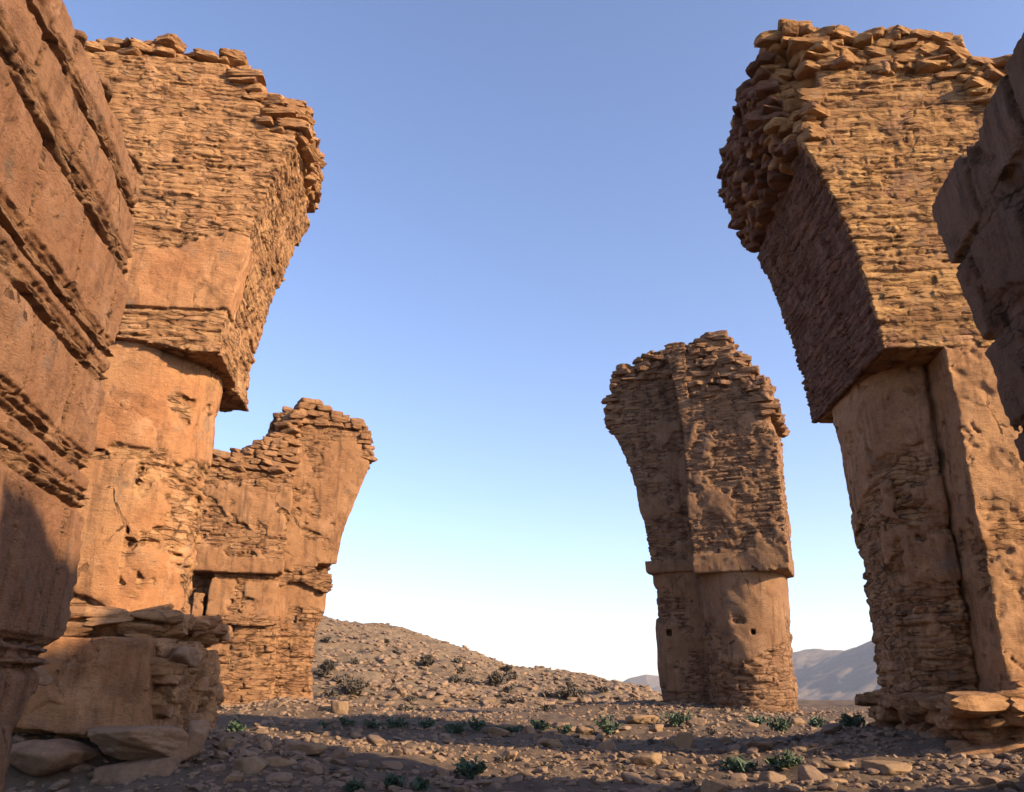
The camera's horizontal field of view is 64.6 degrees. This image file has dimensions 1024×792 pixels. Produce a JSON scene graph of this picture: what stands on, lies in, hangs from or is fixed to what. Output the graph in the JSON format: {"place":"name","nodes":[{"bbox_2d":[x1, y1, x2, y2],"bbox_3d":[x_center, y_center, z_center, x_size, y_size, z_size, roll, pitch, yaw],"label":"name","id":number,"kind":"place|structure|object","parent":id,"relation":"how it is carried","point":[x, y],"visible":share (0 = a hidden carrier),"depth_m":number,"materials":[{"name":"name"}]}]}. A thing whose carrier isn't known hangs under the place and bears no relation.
{"place":"outdoors","nodes":[
{"label":"outdoors","id":0,"kind":"place"},
{"bbox_2d":[311,615,661,707],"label":"hill","id":1,"kind":"structure","parent":0,"point":[435,667],"depth_m":55.19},
{"bbox_2d":[315,669,332,676],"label":"scrub bush","id":2,"kind":"object","parent":1,"relation":"on","point":[321,674],"visible":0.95,"depth_m":41.43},
{"bbox_2d":[317,659,338,672],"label":"scrub bush","id":3,"kind":"object","parent":1,"relation":"on","point":[327,663],"visible":0.93,"depth_m":42.32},
{"bbox_2d":[323,688,339,696],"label":"scrub bush","id":4,"kind":"object","parent":1,"relation":"on","point":[333,692],"visible":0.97,"depth_m":37.36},
{"bbox_2d":[330,674,344,682],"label":"scrub bush","id":5,"kind":"object","parent":1,"relation":"on","point":[337,679],"visible":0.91,"depth_m":40.21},
{"bbox_2d":[334,675,372,694],"bbox_3d":[-7.590,13.690,38.258,1.656,0.981,1.906,15,-25,-36],"label":"scrub bush","id":6,"kind":"object","parent":1,"relation":"on","point":[352,686],"visible":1,"depth_m":37.99,"materials":[{"name":"plant"}]},
{"bbox_2d":[349,657,360,663],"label":"scrub bush","id":7,"kind":"object","parent":1,"relation":"on","point":[355,660],"visible":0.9,"depth_m":53.34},
{"bbox_2d":[406,695,416,701],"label":"scrub bush","id":8,"kind":"object","parent":1,"relation":"on","point":[410,698],"visible":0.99,"depth_m":36.87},
{"bbox_2d":[419,654,434,666],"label":"scrub bush","id":9,"kind":"object","parent":1,"relation":"on","point":[426,660],"visible":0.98,"depth_m":54.86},
{"bbox_2d":[449,675,460,682],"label":"scrub bush","id":10,"kind":"object","parent":1,"relation":"on","point":[455,679],"visible":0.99,"depth_m":49.66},
{"bbox_2d":[312,617,662,709],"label":"hillside rubble","id":11,"kind":"object","parent":1,"relation":"on","point":[404,690],"visible":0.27,"depth_m":48.50,"materials":[{"name":"stone"}]},
{"bbox_2d":[485,669,508,686],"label":"scrub bush","id":12,"kind":"object","parent":1,"relation":"on","point":[495,679],"visible":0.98,"depth_m":48.66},
{"bbox_2d":[498,664,512,671],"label":"scrub bush","id":13,"kind":"object","parent":1,"relation":"on","point":[506,668],"visible":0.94,"depth_m":59.44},
{"bbox_2d":[502,671,512,680],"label":"scrub bush","id":14,"kind":"object","parent":1,"relation":"on","point":[510,676],"visible":0.61,"depth_m":52.77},
{"bbox_2d":[502,685,514,692],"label":"scrub bush","id":15,"kind":"object","parent":1,"relation":"on","point":[508,689],"visible":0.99,"depth_m":45.77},
{"bbox_2d":[506,697,516,703],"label":"scrub bush","id":16,"kind":"object","parent":1,"relation":"on","point":[510,700],"visible":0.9,"depth_m":37.84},
{"bbox_2d":[541,689,551,697],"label":"scrub bush","id":17,"kind":"object","parent":1,"relation":"on","point":[545,693],"visible":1,"depth_m":40.38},
{"bbox_2d":[554,685,586,698],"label":"scrub bush","id":18,"kind":"object","parent":1,"relation":"on","point":[567,692],"visible":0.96,"depth_m":40.23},
{"bbox_2d":[566,681,575,687],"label":"scrub bush","id":19,"kind":"object","parent":1,"relation":"on","point":[570,684],"visible":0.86,"depth_m":50.56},
{"bbox_2d":[597,686,610,692],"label":"scrub bush","id":20,"kind":"object","parent":1,"relation":"on","point":[603,689],"visible":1,"depth_m":44.96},
{"bbox_2d":[4,696,1023,791],"bbox_3d":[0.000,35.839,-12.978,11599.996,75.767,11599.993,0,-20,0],"label":"ground","id":21,"kind":"structure","parent":0,"point":[17,778],"depth_m":11.94,"materials":[{"name":"gravel"}]},
{"bbox_2d":[8,738,102,776],"bbox_3d":[-5.509,4.326,9.716,0.950,0.392,1.000,0,-20,0],"label":"stone","id":22,"kind":"object","parent":21,"relation":"on","point":[35,757],"visible":0.98,"depth_m":9.40,"materials":[{"name":"stone"}]},
{"bbox_2d":[0,0,142,791],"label":"ruined wall","id":23,"kind":"structure","parent":21,"relation":"on","point":[71,165],"depth_m":7.01,"materials":[{"name":"stone"}]},
{"bbox_2d":[32,667,53,685],"bbox_3d":[-4.752,2.703,7.903,0.461,0.147,0.361,11,-18,12],"label":"stone","id":24,"kind":"object","parent":23,"relation":"attached to","point":[45,678],"visible":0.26,"depth_m":7.90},
{"bbox_2d":[92,756,181,784],"bbox_3d":[-4.437,4.598,9.557,1.110,0.567,0.965,-10,-17,3],"label":"boulder","id":25,"kind":"object","parent":21,"relation":"on","point":[126,771],"visible":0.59,"depth_m":9.40,"materials":[{"name":"stone"}]},
{"bbox_2d":[87,725,195,760],"bbox_3d":[-4.572,4.245,9.935,1.356,0.396,1.151,4,-20,-3],"label":"stone slab","id":26,"kind":"object","parent":25,"relation":"on","point":[129,742],"depth_m":9.69,"materials":[{"name":"stone"}]},
{"bbox_2d":[186,720,209,757],"bbox_3d":[-3.953,4.288,10.118,0.301,0.450,0.324,14,-24,-35],"label":"stone block","id":27,"kind":"object","parent":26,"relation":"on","point":[197,731],"depth_m":10.03,"materials":[{"name":"stone"}]},
{"bbox_2d":[12,33,326,739],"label":"ruined pier","id":28,"kind":"structure","parent":21,"relation":"on","point":[223,146],"depth_m":13.29,"materials":[{"name":"stone"}]},
{"bbox_2d":[168,646,199,667],"bbox_3d":[-4.483,3.535,10.945,0.517,0.280,0.648,7,-21,-19],"label":"stone","id":29,"kind":"object","parent":28,"relation":"on","point":[189,657],"visible":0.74,"depth_m":10.82,"materials":[{"name":"stone"}]},
{"bbox_2d":[218,738,236,750],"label":"stone","id":30,"kind":"object","parent":21,"relation":"on","point":[224,745],"visible":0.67,"depth_m":10.96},
{"bbox_2d":[223,772,243,781],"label":"stone","id":31,"kind":"object","parent":21,"relation":"on","point":[233,777],"visible":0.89,"depth_m":8.95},
{"bbox_2d":[225,720,246,731],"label":"desert plant","id":32,"kind":"object","parent":21,"relation":"on","point":[234,726],"visible":0.91,"depth_m":16.57,"materials":[{"name":"green plant"}]},
{"bbox_2d":[234,756,268,774],"bbox_3d":[-3.078,4.384,9.610,0.441,0.220,0.416,6,-17,-27],"label":"stone","id":33,"kind":"object","parent":21,"relation":"on","point":[250,765],"visible":0.81,"depth_m":9.49,"materials":[{"name":"stone"}]},
{"bbox_2d":[259,740,272,750],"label":"stone","id":34,"kind":"object","parent":21,"relation":"on","point":[266,744],"visible":0.88,"depth_m":11.38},
{"bbox_2d":[265,772,292,782],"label":"stone","id":35,"kind":"object","parent":21,"relation":"on","point":[280,777],"visible":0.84,"depth_m":9.00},
{"bbox_2d":[264,756,296,766],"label":"stone","id":36,"kind":"object","parent":21,"relation":"on","point":[275,761],"visible":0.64,"depth_m":9.89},
{"bbox_2d":[188,397,377,705],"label":"ruined pier","id":37,"kind":"structure","parent":21,"relation":"on","point":[281,497],"depth_m":27.96,"materials":[{"name":"stone"}]},
{"bbox_2d":[287,742,326,754],"bbox_3d":[-2.947,5.095,11.702,0.738,0.173,0.458,-9,-26,24],"label":"stone","id":38,"kind":"object","parent":21,"relation":"on","point":[311,748],"visible":0.79,"depth_m":11.49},
{"bbox_2d":[301,763,322,775],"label":"stone","id":39,"kind":"object","parent":21,"relation":"on","point":[314,769],"visible":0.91,"depth_m":9.79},
{"bbox_2d":[319,704,331,710],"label":"stone","id":40,"kind":"object","parent":21,"relation":"on","point":[322,707],"visible":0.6,"depth_m":24.27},
{"bbox_2d":[320,731,331,736],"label":"stone","id":41,"kind":"object","parent":21,"relation":"on","point":[326,733],"visible":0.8,"depth_m":16.34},
{"bbox_2d":[328,764,342,774],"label":"dry shrub","id":42,"kind":"object","parent":21,"relation":"on","point":[331,770],"visible":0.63,"depth_m":9.95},
{"bbox_2d":[327,747,347,758],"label":"stone","id":43,"kind":"object","parent":21,"relation":"on","point":[340,752],"visible":0.79,"depth_m":11.32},
{"bbox_2d":[331,701,348,713],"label":"stone","id":44,"kind":"object","parent":21,"relation":"on","point":[340,707],"visible":0.72,"depth_m":24.01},
{"bbox_2d":[340,717,357,725],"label":"desert plant","id":45,"kind":"object","parent":21,"relation":"on","point":[345,722],"visible":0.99,"depth_m":17.51,"materials":[{"name":"green plant"}]},
{"bbox_2d":[342,778,365,791],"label":"desert plant","id":46,"kind":"object","parent":21,"relation":"on","point":[352,786],"visible":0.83,"depth_m":8.63,"materials":[{"name":"green plant"}]},
{"bbox_2d":[350,731,362,738],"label":"stone","id":47,"kind":"object","parent":21,"relation":"on","point":[355,735],"visible":0.71,"depth_m":16.21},
{"bbox_2d":[363,719,382,728],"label":"desert plant","id":48,"kind":"object","parent":21,"relation":"on","point":[374,724],"visible":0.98,"depth_m":17.32,"materials":[{"name":"green plant"}]},
{"bbox_2d":[366,734,386,745],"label":"stone","id":49,"kind":"object","parent":21,"relation":"on","point":[372,739],"visible":0.78,"depth_m":14.66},
{"bbox_2d":[376,761,403,769],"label":"stone","id":50,"kind":"object","parent":21,"relation":"on","point":[393,765],"visible":0.84,"depth_m":10.96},
{"bbox_2d":[381,772,405,788],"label":"desert plant","id":51,"kind":"object","parent":21,"relation":"on","point":[391,779],"visible":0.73,"depth_m":8.82,"materials":[{"name":"green plant"}]},
{"bbox_2d":[385,716,409,727],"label":"desert plant","id":52,"kind":"object","parent":21,"relation":"on","point":[399,722],"visible":0.98,"depth_m":17.63,"materials":[{"name":"green plant"}]},
{"bbox_2d":[397,703,415,710],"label":"scrub bush","id":53,"kind":"object","parent":21,"relation":"on","point":[404,706],"visible":0.89,"depth_m":29.10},
{"bbox_2d":[408,775,429,790],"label":"desert plant","id":54,"kind":"object","parent":21,"relation":"on","point":[418,783],"visible":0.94,"depth_m":8.59,"materials":[{"name":"green plant"}]},
{"bbox_2d":[416,717,434,727],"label":"desert plant","id":55,"kind":"object","parent":21,"relation":"on","point":[427,723],"visible":0.98,"depth_m":17.88,"materials":[{"name":"green plant"}]},
{"bbox_2d":[432,767,449,776],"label":"stone","id":56,"kind":"object","parent":21,"relation":"on","point":[440,771],"visible":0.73,"depth_m":10.48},
{"bbox_2d":[443,721,468,733],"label":"desert plant","id":57,"kind":"object","parent":21,"relation":"on","point":[458,727],"visible":0.99,"depth_m":17.62,"materials":[{"name":"green plant"}]},
{"bbox_2d":[452,755,487,778],"bbox_3d":[-0.563,4.928,10.722,0.507,0.307,0.403,0,-20,0],"label":"desert plant","id":58,"kind":"object","parent":21,"relation":"on","point":[465,768],"visible":0.99,"depth_m":10.64,"materials":[{"name":"green plant"}]},
{"bbox_2d":[467,715,485,730],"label":"desert plant","id":59,"kind":"object","parent":21,"relation":"on","point":[474,725],"visible":1,"depth_m":18.02,"materials":[{"name":"green plant"}]},
{"bbox_2d":[476,779,494,785],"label":"stone","id":60,"kind":"object","parent":21,"relation":"on","point":[483,782],"visible":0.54,"depth_m":9.19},
{"bbox_2d":[487,727,509,736],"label":"stone","id":61,"kind":"object","parent":21,"relation":"on","point":[501,732],"visible":0.74,"depth_m":17.46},
{"bbox_2d":[492,754,505,762],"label":"dry shrub","id":62,"kind":"object","parent":21,"relation":"on","point":[499,759],"visible":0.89,"depth_m":12.73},
{"bbox_2d":[501,750,517,760],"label":"stone","id":63,"kind":"object","parent":21,"relation":"on","point":[508,754],"visible":0.73,"depth_m":12.94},
{"bbox_2d":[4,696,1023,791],"bbox_3d":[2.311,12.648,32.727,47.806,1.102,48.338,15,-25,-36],"label":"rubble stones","id":64,"kind":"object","parent":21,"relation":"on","point":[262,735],"visible":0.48,"depth_m":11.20,"materials":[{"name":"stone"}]},
{"bbox_2d":[504,725,526,732],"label":"desert plant","id":65,"kind":"object","parent":21,"relation":"on","point":[515,729],"visible":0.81,"depth_m":17.89,"materials":[{"name":"green plant"}]},
{"bbox_2d":[515,772,533,778],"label":"stone","id":66,"kind":"object","parent":21,"relation":"on","point":[524,774],"visible":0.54,"depth_m":10.63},
{"bbox_2d":[522,725,535,733],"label":"stone","id":67,"kind":"object","parent":21,"relation":"on","point":[528,729],"visible":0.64,"depth_m":17.55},
{"bbox_2d":[529,719,550,730],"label":"desert plant","id":68,"kind":"object","parent":21,"relation":"on","point":[541,725],"visible":0.95,"depth_m":18.47,"materials":[{"name":"green plant"}]},
{"bbox_2d":[541,702,551,711],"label":"scrub bush","id":69,"kind":"object","parent":21,"relation":"on","point":[546,708],"visible":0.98,"depth_m":26.75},
{"bbox_2d":[539,760,553,768],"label":"dry shrub","id":70,"kind":"object","parent":21,"relation":"on","point":[549,765],"visible":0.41,"depth_m":11.60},
{"bbox_2d":[536,738,562,747],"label":"stone","id":71,"kind":"object","parent":21,"relation":"on","point":[544,742],"visible":0.77,"depth_m":14.95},
{"bbox_2d":[552,722,569,727],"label":"stone","id":72,"kind":"object","parent":21,"relation":"on","point":[559,724],"visible":0.57,"depth_m":18.89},
{"bbox_2d":[556,724,572,733],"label":"desert plant","id":73,"kind":"object","parent":21,"relation":"on","point":[566,729],"visible":1,"depth_m":18.30,"materials":[{"name":"green plant"}]},
{"bbox_2d":[556,777,573,782],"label":"stone","id":74,"kind":"object","parent":21,"relation":"on","point":[562,779],"visible":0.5,"depth_m":9.69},
{"bbox_2d":[576,739,589,746],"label":"dry shrub","id":75,"kind":"object","parent":21,"relation":"on","point":[584,744],"visible":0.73,"depth_m":15.22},
{"bbox_2d":[577,725,594,734],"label":"stone","id":76,"kind":"object","parent":21,"relation":"on","point":[586,729],"visible":0.89,"depth_m":18.47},
{"bbox_2d":[594,734,603,741],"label":"stone","id":77,"kind":"object","parent":21,"relation":"on","point":[600,737],"visible":0.8,"depth_m":17.62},
{"bbox_2d":[597,741,616,750],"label":"stone","id":78,"kind":"object","parent":21,"relation":"on","point":[609,745],"visible":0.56,"depth_m":14.54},
{"bbox_2d":[594,714,623,735],"bbox_3d":[2.160,7.494,18.432,0.721,0.495,0.575,-16,-26,38],"label":"desert plant","id":79,"kind":"object","parent":21,"relation":"on","point":[609,729],"visible":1,"depth_m":18.45,"materials":[{"name":"green plant"}]},
{"bbox_2d":[617,726,630,730],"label":"stone","id":80,"kind":"object","parent":21,"relation":"on","point":[621,728],"visible":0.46,"depth_m":19.07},
{"bbox_2d":[621,772,643,783],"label":"stone","id":81,"kind":"object","parent":21,"relation":"on","point":[627,776],"visible":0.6,"depth_m":9.88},
{"bbox_2d":[625,714,659,723],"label":"stone","id":82,"kind":"object","parent":21,"relation":"on","point":[638,719],"visible":0.96,"depth_m":20.31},
{"bbox_2d":[630,753,661,765],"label":"stone","id":83,"kind":"object","parent":21,"relation":"on","point":[645,759],"visible":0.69,"depth_m":12.05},
{"bbox_2d":[649,724,663,731],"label":"stone","id":84,"kind":"object","parent":21,"relation":"on","point":[656,728],"visible":0.84,"depth_m":19.17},
{"bbox_2d":[655,769,683,779],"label":"stone","id":85,"kind":"object","parent":21,"relation":"on","point":[664,773],"visible":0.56,"depth_m":10.20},
{"bbox_2d":[665,738,673,745],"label":"stone","id":86,"kind":"object","parent":21,"relation":"on","point":[669,741],"visible":0.58,"depth_m":14.68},
{"bbox_2d":[658,710,692,726],"bbox_3d":[4.042,8.005,20.065,0.755,0.433,0.681,12,-23,-29],"label":"desert plant","id":87,"kind":"object","parent":21,"relation":"on","point":[675,720],"visible":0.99,"depth_m":19.96,"materials":[{"name":"green plant"}]},
{"bbox_2d":[673,732,693,749],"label":"stone","id":88,"kind":"object","parent":21,"relation":"on","point":[685,740],"visible":0.71,"depth_m":13.67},
{"bbox_2d":[681,778,700,787],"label":"dry shrub","id":89,"kind":"object","parent":21,"relation":"on","point":[690,783],"visible":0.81,"depth_m":9.28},
{"bbox_2d":[685,717,706,727],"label":"stone","id":90,"kind":"object","parent":21,"relation":"on","point":[695,721],"visible":0.63,"depth_m":19.82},
{"bbox_2d":[601,330,797,713],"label":"ruined pier","id":91,"kind":"structure","parent":21,"relation":"on","point":[697,428],"depth_m":28.37,"materials":[{"name":"stone"}]},
{"bbox_2d":[705,726,715,735],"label":"dry shrub","id":92,"kind":"object","parent":21,"relation":"on","point":[711,732],"visible":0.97,"depth_m":18.01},
{"bbox_2d":[700,780,728,791],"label":"stone","id":93,"kind":"object","parent":21,"relation":"on","point":[709,786],"visible":1,"depth_m":8.79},
{"bbox_2d":[719,737,736,742],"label":"stone","id":94,"kind":"object","parent":21,"relation":"on","point":[728,739],"visible":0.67,"depth_m":14.43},
{"bbox_2d":[717,754,757,772],"bbox_3d":[3.074,4.986,10.920,0.475,0.286,0.508,10,-22,-25],"label":"desert plant","id":95,"kind":"object","parent":21,"relation":"on","point":[741,764],"visible":0.9,"depth_m":10.88,"materials":[{"name":"green plant"}]},
{"bbox_2d":[739,722,758,727],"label":"stone","id":96,"kind":"object","parent":21,"relation":"on","point":[749,724],"visible":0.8,"depth_m":19.41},
{"bbox_2d":[748,715,766,724],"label":"desert plant","id":97,"kind":"object","parent":21,"relation":"on","point":[760,720],"visible":0.86,"depth_m":20.91,"materials":[{"name":"green plant"}]},
{"bbox_2d":[746,741,773,750],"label":"stone","id":98,"kind":"object","parent":21,"relation":"on","point":[762,746],"visible":0.66,"depth_m":12.62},
{"bbox_2d":[757,771,785,782],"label":"stone","id":99,"kind":"object","parent":21,"relation":"on","point":[770,776],"visible":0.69,"depth_m":9.87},
{"bbox_2d":[765,715,792,731],"bbox_3d":[6.060,7.493,18.445,0.624,0.429,0.564,-14,-24,33],"label":"desert plant","id":100,"kind":"object","parent":21,"relation":"on","point":[781,725],"visible":0.99,"depth_m":18.36,"materials":[{"name":"green plant"}]},
{"bbox_2d":[763,749,802,769],"bbox_3d":[3.592,4.840,10.748,0.523,0.319,0.446,0,-20,0],"label":"desert plant","id":101,"kind":"object","parent":21,"relation":"on","point":[787,760],"visible":0.98,"depth_m":10.69,"materials":[{"name":"green plant"}]},
{"bbox_2d":[785,733,802,742],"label":"dry shrub","id":102,"kind":"object","parent":21,"relation":"on","point":[796,739],"visible":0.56,"depth_m":13.12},
{"bbox_2d":[789,718,804,725],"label":"stone","id":103,"kind":"object","parent":21,"relation":"on","point":[798,721],"visible":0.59,"depth_m":20.96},
{"bbox_2d":[797,764,827,780],"bbox_3d":[3.667,4.636,9.909,0.393,0.203,0.331,-15,-17,36],"label":"stone","id":104,"kind":"object","parent":21,"relation":"on","point":[807,772],"visible":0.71,"depth_m":9.86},
{"bbox_2d":[807,714,828,727],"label":"desert plant","id":105,"kind":"object","parent":21,"relation":"on","point":[816,722],"visible":0.94,"depth_m":20.26,"materials":[{"name":"green plant"}]},
{"bbox_2d":[822,723,842,734],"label":"stone","id":106,"kind":"object","parent":21,"relation":"on","point":[831,728],"visible":0.76,"depth_m":13.89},
{"bbox_2d":[822,778,847,783],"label":"stone","id":107,"kind":"object","parent":21,"relation":"on","point":[827,780],"visible":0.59,"depth_m":9.35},
{"bbox_2d":[822,761,856,770],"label":"stone","id":108,"kind":"object","parent":21,"relation":"on","point":[844,765],"visible":0.94,"depth_m":10.26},
{"bbox_2d":[835,712,865,726],"bbox_3d":[5.964,5.718,14.232,0.371,0.315,0.545,18,-27,-41],"label":"desert plant","id":109,"kind":"object","parent":21,"relation":"on","point":[846,719],"visible":0.91,"depth_m":14.19,"materials":[{"name":"green plant"}]},
{"bbox_2d":[716,18,1023,754],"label":"ruined pier","id":110,"kind":"structure","parent":21,"relation":"on","point":[842,150],"depth_m":13.88,"materials":[{"name":"brown stone"}]},
{"bbox_2d":[860,760,911,774],"bbox_3d":[4.710,4.628,10.079,0.585,0.164,0.424,4,-20,-11],"label":"stone","id":111,"kind":"object","parent":21,"relation":"on","point":[887,767],"visible":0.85,"depth_m":10.01,"materials":[{"name":"stone"}]},
{"bbox_2d":[932,32,1023,468],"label":"ruined pier","id":112,"kind":"structure","parent":21,"relation":"on","point":[978,210],"depth_m":8.66,"materials":[{"name":"stone"}]},
{"bbox_2d":[62,0,1023,681],"label":"sky","id":113,"kind":"structure","parent":0,"point":[520,204],"materials":[{"name":"blue"}]},
{"bbox_2d":[623,674,659,687],"bbox_3d":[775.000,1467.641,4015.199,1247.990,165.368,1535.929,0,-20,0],"label":"mountain","id":114,"kind":"structure","parent":0,"point":[652,681],"depth_m":3948.30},
{"bbox_2d":[651,640,880,699],"bbox_3d":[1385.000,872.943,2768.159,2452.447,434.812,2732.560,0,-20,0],"label":"mountain","id":115,"kind":"structure","parent":0,"point":[847,674],"depth_m":2597.10,"materials":[{"name":"stone"}]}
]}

